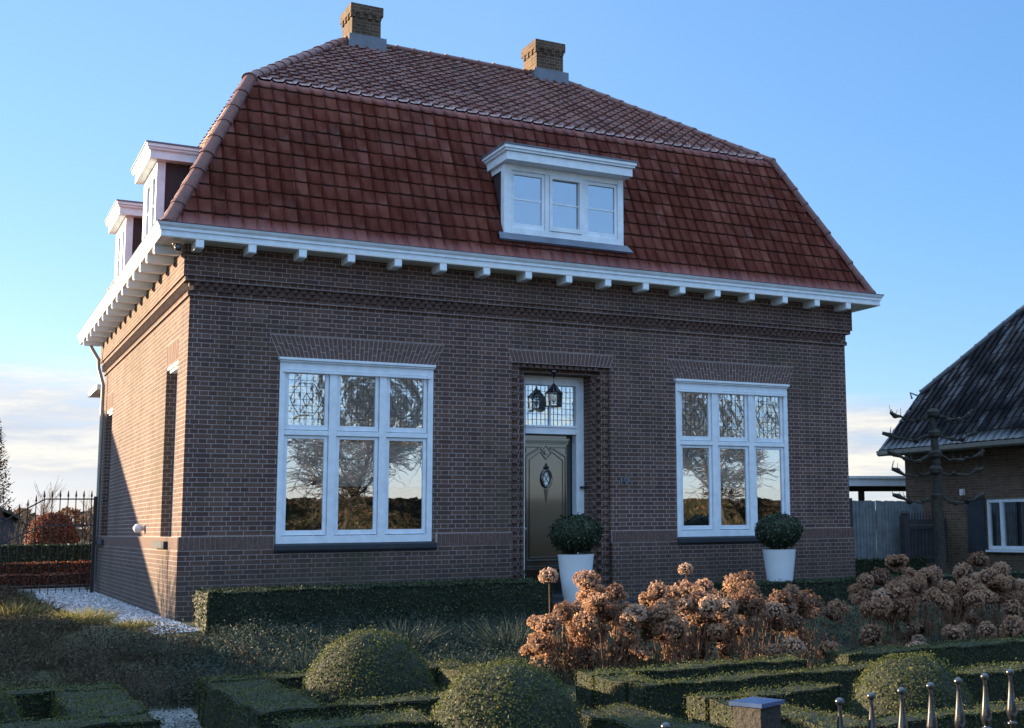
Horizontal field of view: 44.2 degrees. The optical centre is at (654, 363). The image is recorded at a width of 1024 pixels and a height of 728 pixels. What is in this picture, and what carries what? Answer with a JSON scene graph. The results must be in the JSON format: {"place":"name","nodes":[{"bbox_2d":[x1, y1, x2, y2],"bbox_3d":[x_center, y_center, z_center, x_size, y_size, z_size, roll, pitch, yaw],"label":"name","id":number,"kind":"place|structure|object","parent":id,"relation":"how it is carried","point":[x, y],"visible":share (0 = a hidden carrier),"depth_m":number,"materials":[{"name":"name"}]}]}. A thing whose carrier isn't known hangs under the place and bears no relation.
{"place":"outdoors","nodes":[
{"label":"outdoors","id":0,"kind":"place"},
{"bbox_2d":[23,512,80,544],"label":"beech dome","id":1,"kind":"structure","parent":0,"point":[54,531],"depth_m":29.14,"materials":[{"name":"brown plant"}]},
{"bbox_2d":[148,708,202,727],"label":"garden path","id":2,"kind":"structure","parent":0,"point":[188,710],"depth_m":10.69,"materials":[{"name":"grey gravel"}]},
{"bbox_2d":[0,534,1023,714],"bbox_3d":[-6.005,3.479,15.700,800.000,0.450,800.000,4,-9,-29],"label":"ground","id":3,"kind":"structure","parent":0,"point":[844,646],"depth_m":14.29,"materials":[{"name":"green plant"}]},
{"bbox_2d":[0,421,18,517],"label":"columnar tree","id":4,"kind":"object","parent":3,"relation":"on","point":[2,484],"visible":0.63,"depth_m":50.31,"materials":[{"name":"brown plant"}]},
{"bbox_2d":[0,678,24,722],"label":"clipped dome","id":5,"kind":"structure","parent":3,"relation":"on","point":[7,708],"depth_m":8.56,"materials":[{"name":"green plant"}]},
{"bbox_2d":[0,507,30,544],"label":"garden shed","id":6,"kind":"structure","parent":3,"relation":"on","point":[14,520],"depth_m":46.74,"materials":[{"name":"grey wood"}]},
{"bbox_2d":[4,497,38,544],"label":"bare shrub","id":7,"kind":"object","parent":3,"relation":"on","point":[23,521],"visible":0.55,"depth_m":36.08,"materials":[{"name":"brown plant"}]},
{"bbox_2d":[0,598,64,617],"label":"grass tuft","id":8,"kind":"object","parent":3,"relation":"on","point":[15,610],"visible":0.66,"depth_m":16.46,"materials":[{"name":"green plant"}]},
{"bbox_2d":[0,572,85,590],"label":"beech hedge","id":9,"kind":"object","parent":3,"relation":"on","point":[44,579],"visible":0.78,"depth_m":24.61,"materials":[{"name":"brown plant"}]},
{"bbox_2d":[0,560,90,586],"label":"beech hedge","id":10,"kind":"object","parent":3,"relation":"on","point":[44,567],"visible":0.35,"depth_m":25.81,"materials":[{"name":"brown plant"}]},
{"bbox_2d":[28,476,63,522],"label":"bare shrub","id":11,"kind":"object","parent":3,"relation":"on","point":[46,510],"visible":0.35,"depth_m":38.30,"materials":[{"name":"brown plant"}]},
{"bbox_2d":[0,543,91,562],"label":"clipped hedge","id":12,"kind":"object","parent":3,"relation":"on","point":[45,553],"visible":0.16,"depth_m":27.78,"materials":[{"name":"green plant"}]},
{"bbox_2d":[0,490,97,593],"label":"spiked gate","id":13,"kind":"structure","parent":3,"relation":"on","point":[95,499],"depth_m":23.17,"materials":[{"name":"metal"}]},
{"bbox_2d":[17,587,84,591],"bbox_3d":[-11.775,4.425,24.364,1.180,0.050,0.150,4,-9,-29],"label":"gravel edging","id":14,"kind":"object","parent":3,"relation":"on","point":[51,589],"visible":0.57,"depth_m":24.32,"materials":[{"name":"stone"}]},
{"bbox_2d":[1,679,120,718],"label":"box hedge","id":15,"kind":"object","parent":3,"relation":"on","point":[34,701],"visible":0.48,"depth_m":9.66,"materials":[{"name":"green plant"}]},
{"bbox_2d":[0,708,163,727],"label":"box hedge","id":16,"kind":"object","parent":3,"relation":"on","point":[143,719],"visible":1,"depth_m":8.12,"materials":[{"name":"green plant"}]},
{"bbox_2d":[41,604,125,624],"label":"grass tuft","id":17,"kind":"object","parent":3,"relation":"on","point":[91,615],"visible":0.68,"depth_m":15.45,"materials":[{"name":"green plant"}]},
{"bbox_2d":[76,491,93,542],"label":"bare shrub","id":18,"kind":"object","parent":3,"relation":"on","point":[79,533],"visible":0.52,"depth_m":38.78,"materials":[{"name":"brown plant"}]},
{"bbox_2d":[47,684,150,718],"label":"box hedge","id":19,"kind":"object","parent":3,"relation":"on","point":[86,702],"visible":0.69,"depth_m":9.07,"materials":[{"name":"green plant"}]},
{"bbox_2d":[35,590,201,727],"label":"gravel stones","id":20,"kind":"object","parent":3,"relation":"on","point":[130,608],"visible":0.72,"depth_m":18.36,"materials":[{"name":"grey gravel"}]},
{"bbox_2d":[38,590,199,633],"bbox_3d":[-8.723,3.787,19.385,1.276,0.051,11.708,4,-9,-30],"label":"gravel strip","id":21,"kind":"object","parent":3,"relation":"on","point":[197,629],"visible":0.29,"depth_m":18.40,"materials":[{"name":"grey gravel"}]},
{"bbox_2d":[108,618,158,628],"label":"grass tuft","id":22,"kind":"object","parent":3,"relation":"on","point":[121,624],"visible":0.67,"depth_m":14.71,"materials":[{"name":"green plant"}]},
{"bbox_2d":[198,676,334,727],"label":"box hedge","id":23,"kind":"object","parent":3,"relation":"on","point":[260,702],"visible":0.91,"depth_m":9.23,"materials":[{"name":"green plant"}]},
{"bbox_2d":[253,648,320,672],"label":"grass tuft","id":24,"kind":"object","parent":3,"relation":"on","point":[306,667],"visible":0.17,"depth_m":12.24,"materials":[{"name":"green plant"}]},
{"bbox_2d":[195,657,468,724],"bbox_3d":[-2.753,2.851,10.858,2.362,0.428,0.435,4,-9,-29],"label":"box hedge","id":25,"kind":"object","parent":3,"relation":"on","point":[289,679],"visible":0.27,"depth_m":10.56,"materials":[{"name":"green plant"}]},
{"bbox_2d":[271,705,438,727],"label":"box hedge","id":26,"kind":"object","parent":3,"relation":"on","point":[408,718],"visible":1,"depth_m":8.05,"materials":[{"name":"green plant"}]},
{"bbox_2d":[297,624,438,703],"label":"clipped dome","id":27,"kind":"structure","parent":3,"relation":"on","point":[368,663],"depth_m":9.81,"materials":[{"name":"green plant"}]},
{"bbox_2d":[190,577,553,636],"bbox_3d":[-3.462,3.090,15.836,4.492,0.643,0.977,4,-9,-29],"label":"clipped hedge","id":28,"kind":"object","parent":3,"relation":"on","point":[224,607],"visible":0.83,"depth_m":15.38,"materials":[{"name":"green plant"}]},
{"bbox_2d":[323,689,447,717],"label":"box hedge","id":29,"kind":"object","parent":3,"relation":"on","point":[422,701],"visible":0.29,"depth_m":8.99,"materials":[{"name":"green plant"}]},
{"bbox_2d":[343,616,470,653],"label":"grass tuft","id":30,"kind":"object","parent":3,"relation":"on","point":[416,636],"visible":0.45,"depth_m":13.85,"materials":[{"name":"green plant"}]},
{"bbox_2d":[8,506,881,541],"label":"distant treeline","id":31,"kind":"object","parent":3,"relation":"on","point":[71,514],"depth_m":152.80,"materials":[{"name":"brown plant"}]},
{"bbox_2d":[77,2,883,621],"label":"brick house","id":32,"kind":"structure","parent":3,"relation":"on","point":[395,284],"depth_m":18.68,"materials":[{"name":"brown brick"}]},
{"bbox_2d":[96,408,112,544],"bbox_3d":[-10.225,2.128,23.438,0.320,2.530,0.980,4,-9,-29],"label":"window","id":33,"kind":"structure","parent":32,"relation":"in","point":[98,541],"depth_m":23.25,"materials":[{"name":"white paint"}]},
{"bbox_2d":[133,524,144,532],"bbox_3d":[-7.728,2.473,18.693,0.157,0.140,0.140,4,-9,-29],"label":"wall lamp","id":34,"kind":"object","parent":32,"relation":"attached to","point":[137,528],"visible":1,"depth_m":18.65,"materials":[{"name":"white glass"}]},
{"bbox_2d":[152,361,177,548],"bbox_3d":[-6.599,1.260,17.115,0.320,2.530,1.000,4,-9,-29],"label":"window","id":35,"kind":"structure","parent":32,"relation":"in","point":[173,369],"depth_m":17.27,"materials":[{"name":"white paint"}]},
{"bbox_2d":[172,243,181,251],"bbox_3d":[-6.115,-1.484,15.989,0.120,0.130,0.204,4,-9,-29],"label":"security camera","id":36,"kind":"object","parent":32,"relation":"attached to","point":[177,247],"visible":1,"depth_m":15.91,"materials":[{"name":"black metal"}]},
{"bbox_2d":[305,443,320,535],"bbox_3d":[-4.609,1.706,16.843,0.220,1.272,0.023,4,-9,-29],"label":"wooden ornament","id":37,"kind":"object","parent":32,"relation":"on","point":[312,490],"visible":1,"depth_m":16.84,"materials":[{"name":"brown wood"}]},
{"bbox_2d":[274,357,436,552],"bbox_3d":[-4.068,1.268,17.135,2.230,2.600,0.205,4,-9,-29],"label":"window","id":38,"kind":"structure","parent":32,"relation":"in","point":[370,424],"depth_m":17.17,"materials":[{"name":"white paint"}]},
{"bbox_2d":[525,434,570,593],"bbox_3d":[-1.638,2.294,19.012,0.860,2.410,0.150,4,-9,-29],"label":"door","id":39,"kind":"structure","parent":32,"relation":"in","point":[547,457],"depth_m":19.03,"materials":[{"name":"paint"}]},
{"bbox_2d":[544,370,562,407],"bbox_3d":[-1.521,0.387,18.870,0.245,0.556,0.279,4,-9,-29],"label":"porch lantern","id":40,"kind":"object","parent":32,"relation":"hanging from","point":[553,389],"visible":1,"depth_m":18.82,"materials":[{"name":"black metal"}]},
{"bbox_2d":[674,378,789,544],"bbox_3d":[1.292,1.597,20.163,2.240,2.600,0.205,4,-9,-29],"label":"window","id":41,"kind":"structure","parent":32,"relation":"in","point":[729,434],"depth_m":20.18,"materials":[{"name":"white paint"}]},
{"bbox_2d":[435,662,565,692],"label":"box hedge","id":42,"kind":"object","parent":3,"relation":"on","point":[445,673],"visible":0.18,"depth_m":10.99,"materials":[{"name":"green plant"}]},
{"bbox_2d":[440,614,564,654],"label":"grass tuft","id":43,"kind":"object","parent":3,"relation":"on","point":[516,637],"visible":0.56,"depth_m":13.97,"materials":[{"name":"green plant"}]},
{"bbox_2d":[426,652,589,727],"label":"clipped dome","id":44,"kind":"structure","parent":3,"relation":"on","point":[505,693],"depth_m":8.03,"materials":[{"name":"green plant"}]},
{"bbox_2d":[0,584,1022,709],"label":"perennial planting","id":45,"kind":"object","parent":3,"relation":"on","point":[29,630],"visible":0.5,"depth_m":13.09,"materials":[{"name":"green plant"}]},
{"bbox_2d":[538,567,558,661],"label":"single hydrangea","id":46,"kind":"object","parent":3,"relation":"on","point":[548,575],"visible":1,"depth_m":12.90,"materials":[{"name":"brown plant"}]},
{"bbox_2d":[519,600,598,681],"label":"hydrangea bush","id":47,"kind":"object","parent":3,"relation":"on","point":[544,626],"visible":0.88,"depth_m":12.71,"materials":[{"name":"brown plant"}]},
{"bbox_2d":[547,512,603,607],"bbox_3d":[-1.088,2.738,17.363,0.813,1.331,0.822,4,-9,-29],"label":"planter","id":48,"kind":"object","parent":3,"relation":"on","point":[571,536],"visible":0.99,"depth_m":17.14,"materials":[{"name":"ceramic"}]},
{"bbox_2d":[559,569,645,672],"bbox_3d":[-0.539,2.746,13.246,0.992,1.109,1.068,4,-9,-29],"label":"hydrangea bush","id":49,"kind":"object","parent":3,"relation":"on","point":[587,583],"visible":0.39,"depth_m":13.23,"materials":[{"name":"brown plant"}]},
{"bbox_2d":[572,582,662,670],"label":"hydrangea bush","id":50,"kind":"object","parent":3,"relation":"on","point":[594,606],"visible":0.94,"depth_m":12.57,"materials":[{"name":"brown plant"}]},
{"bbox_2d":[591,671,656,706],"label":"box hedge","id":51,"kind":"object","parent":3,"relation":"on","point":[608,688],"visible":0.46,"depth_m":10.15,"materials":[{"name":"green plant"}]},
{"bbox_2d":[577,702,727,727],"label":"box hedge","id":52,"kind":"object","parent":3,"relation":"on","point":[621,715],"visible":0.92,"depth_m":8.54,"materials":[{"name":"green plant"}]},
{"bbox_2d":[661,722,670,727],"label":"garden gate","id":53,"kind":"structure","parent":3,"relation":"on","point":[665,725],"depth_m":4.43,"materials":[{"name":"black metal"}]},
{"bbox_2d":[629,586,735,665],"bbox_3d":[0.282,2.776,12.788,1.136,0.948,1.063,4,-9,-29],"label":"hydrangea bush","id":54,"kind":"object","parent":3,"relation":"on","point":[698,608],"visible":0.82,"depth_m":12.72,"materials":[{"name":"brown plant"}]},
{"bbox_2d":[677,562,693,579],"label":"single hydrangea","id":55,"kind":"object","parent":3,"relation":"on","point":[685,569],"visible":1,"depth_m":14.12,"materials":[{"name":"brown plant"}]},
{"bbox_2d":[638,578,736,662],"bbox_3d":[0.425,2.843,13.621,0.939,1.009,1.088,7,-10,-45],"label":"hydrangea bush","id":56,"kind":"object","parent":3,"relation":"on","point":[673,594],"visible":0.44,"depth_m":13.49,"materials":[{"name":"brown plant"}]},
{"bbox_2d":[574,654,806,707],"bbox_3d":[0.371,2.830,10.999,2.288,0.426,0.445,4,-9,-29],"label":"box hedge","id":57,"kind":"object","parent":3,"relation":"on","point":[585,690],"visible":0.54,"depth_m":10.90,"materials":[{"name":"green plant"}]},
{"bbox_2d":[624,659,876,720],"bbox_3d":[0.942,2.734,10.307,2.590,0.430,0.408,4,-9,-29],"label":"box hedge","id":58,"kind":"object","parent":3,"relation":"on","point":[664,697],"visible":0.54,"depth_m":10.02,"materials":[{"name":"green plant"}]},
{"bbox_2d":[702,579,806,660],"bbox_3d":[1.115,2.777,13.081,1.084,1.005,1.002,-5,-8,27],"label":"hydrangea bush","id":59,"kind":"object","parent":3,"relation":"on","point":[749,603],"visible":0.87,"depth_m":13.01,"materials":[{"name":"brown plant"}]},
{"bbox_2d":[729,697,784,727],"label":"fence post","id":60,"kind":"object","parent":3,"relation":"on","point":[755,712],"visible":1,"depth_m":4.93,"materials":[{"name":"grey stone"}]},
{"bbox_2d":[716,570,798,660],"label":"hydrangea bush","id":61,"kind":"object","parent":3,"relation":"on","point":[786,601],"visible":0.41,"depth_m":13.79,"materials":[{"name":"brown plant"}]},
{"bbox_2d":[682,680,843,723],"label":"box hedge","id":62,"kind":"object","parent":3,"relation":"on","point":[823,697],"visible":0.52,"depth_m":9.26,"materials":[{"name":"green plant"}]},
{"bbox_2d":[754,510,805,581],"bbox_3d":[1.908,2.920,19.047,0.814,1.333,0.784,4,-9,-29],"label":"planter","id":63,"kind":"object","parent":3,"relation":"on","point":[775,533],"visible":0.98,"depth_m":18.84,"materials":[{"name":"ceramic"}]},
{"bbox_2d":[701,691,883,727],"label":"box hedge","id":64,"kind":"object","parent":3,"relation":"on","point":[721,711],"visible":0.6,"depth_m":8.10,"materials":[{"name":"green plant"}]},
{"bbox_2d":[766,583,842,668],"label":"hydrangea bush","id":65,"kind":"object","parent":3,"relation":"on","point":[809,605],"visible":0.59,"depth_m":13.66,"materials":[{"name":"brown plant"}]},
{"bbox_2d":[711,570,1023,606],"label":"clipped hedge","id":66,"kind":"object","parent":3,"relation":"on","point":[828,590],"visible":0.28,"depth_m":18.64,"materials":[{"name":"green plant"}]},
{"bbox_2d":[828,567,922,647],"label":"hydrangea bush","id":67,"kind":"object","parent":3,"relation":"on","point":[873,604],"visible":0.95,"depth_m":15.10,"materials":[{"name":"brown plant"}]},
{"bbox_2d":[849,476,905,500],"bbox_3d":[3.598,4.157,32.485,6.000,2.310,3.280,2,-8,-20],"label":"carport","id":68,"kind":"object","parent":3,"relation":"on","point":[860,485],"visible":0.2,"depth_m":31.78,"materials":[{"name":"white paint"}]},
{"bbox_2d":[849,498,924,558],"bbox_3d":[4.998,3.858,27.879,2.737,1.680,0.100,4,-9,-29],"label":"panel fence","id":69,"kind":"object","parent":3,"relation":"on","point":[868,522],"visible":0.38,"depth_m":27.91,"materials":[{"name":"grey wood"}]},
{"bbox_2d":[855,556,926,576],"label":"clipped hedge","id":70,"kind":"object","parent":3,"relation":"on","point":[863,566],"visible":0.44,"depth_m":26.66,"materials":[{"name":"green plant"}]},
{"bbox_2d":[863,636,925,647],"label":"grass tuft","id":71,"kind":"object","parent":3,"relation":"on","point":[914,642],"visible":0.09,"depth_m":14.04,"materials":[{"name":"brown plant"}]},
{"bbox_2d":[844,648,978,716],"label":"clipped dome","id":72,"kind":"structure","parent":3,"relation":"on","point":[883,680],"depth_m":9.06,"materials":[{"name":"green plant"}]},
{"bbox_2d":[870,554,957,637],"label":"hydrangea bush","id":73,"kind":"object","parent":3,"relation":"on","point":[931,574],"visible":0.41,"depth_m":15.98,"materials":[{"name":"brown plant"}]},
{"bbox_2d":[823,633,1023,667],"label":"box hedge","id":74,"kind":"object","parent":3,"relation":"on","point":[974,651],"visible":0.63,"depth_m":12.41,"materials":[{"name":"green plant"}]},
{"bbox_2d":[899,509,948,562],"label":"picket gate","id":75,"kind":"structure","parent":3,"relation":"on","point":[908,545],"depth_m":28.00,"materials":[{"name":"grey wood"}]},
{"bbox_2d":[835,669,1017,727],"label":"garden fence","id":76,"kind":"object","parent":3,"relation":"on","point":[986,716],"visible":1,"depth_m":5.30,"materials":[{"name":"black metal"}]},
{"bbox_2d":[882,403,986,573],"bbox_3d":[4.939,2.333,21.849,1.822,3.255,0.240,-1,-7,0],"label":"espalier tree","id":77,"kind":"object","parent":3,"relation":"on","point":[935,454],"visible":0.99,"depth_m":21.88,"materials":[{"name":"brown plant"}]},
{"bbox_2d":[891,576,986,643],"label":"hydrangea bush","id":78,"kind":"object","parent":3,"relation":"on","point":[970,598],"visible":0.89,"depth_m":15.03,"materials":[{"name":"brown plant"}]},
{"bbox_2d":[857,695,1023,727],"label":"box hedge","id":79,"kind":"object","parent":3,"relation":"on","point":[945,718],"visible":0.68,"depth_m":8.03,"materials":[{"name":"green plant"}]},
{"bbox_2d":[876,305,1023,571],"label":"neighbour house","id":80,"kind":"structure","parent":3,"relation":"on","point":[986,373],"depth_m":28.10,"materials":[{"name":"brick"}]},
{"bbox_2d":[986,498,1023,552],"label":"window","id":81,"kind":"structure","parent":80,"relation":"in","point":[1005,516],"depth_m":26.94,"materials":[{"name":"white paint"}]},
{"bbox_2d":[910,625,1008,643],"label":"grass tuft","id":82,"kind":"object","parent":3,"relation":"on","point":[936,639],"visible":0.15,"depth_m":14.39,"materials":[{"name":"green plant"}]},
{"bbox_2d":[940,551,1023,635],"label":"hydrangea bush","id":83,"kind":"object","parent":3,"relation":"on","point":[963,570],"visible":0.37,"depth_m":16.22,"materials":[{"name":"brown plant"}]},
{"bbox_2d":[941,614,1023,640],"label":"hydrangea bush","id":84,"kind":"object","parent":3,"relation":"on","point":[1013,626],"visible":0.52,"depth_m":14.17,"materials":[{"name":"brown plant"}]},
{"bbox_2d":[949,567,1023,639],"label":"hydrangea bush","id":85,"kind":"object","parent":3,"relation":"on","point":[998,587],"visible":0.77,"depth_m":15.28,"materials":[{"name":"brown plant"}]},
{"bbox_2d":[950,658,1023,705],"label":"box hedge","id":86,"kind":"object","parent":3,"relation":"on","point":[997,684],"visible":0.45,"depth_m":10.29,"materials":[{"name":"green plant"}]},
{"bbox_2d":[0,0,1023,528],"label":"sky","id":87,"kind":"structure","parent":0,"point":[899,123],"materials":[{"name":"blue"}]}
]}

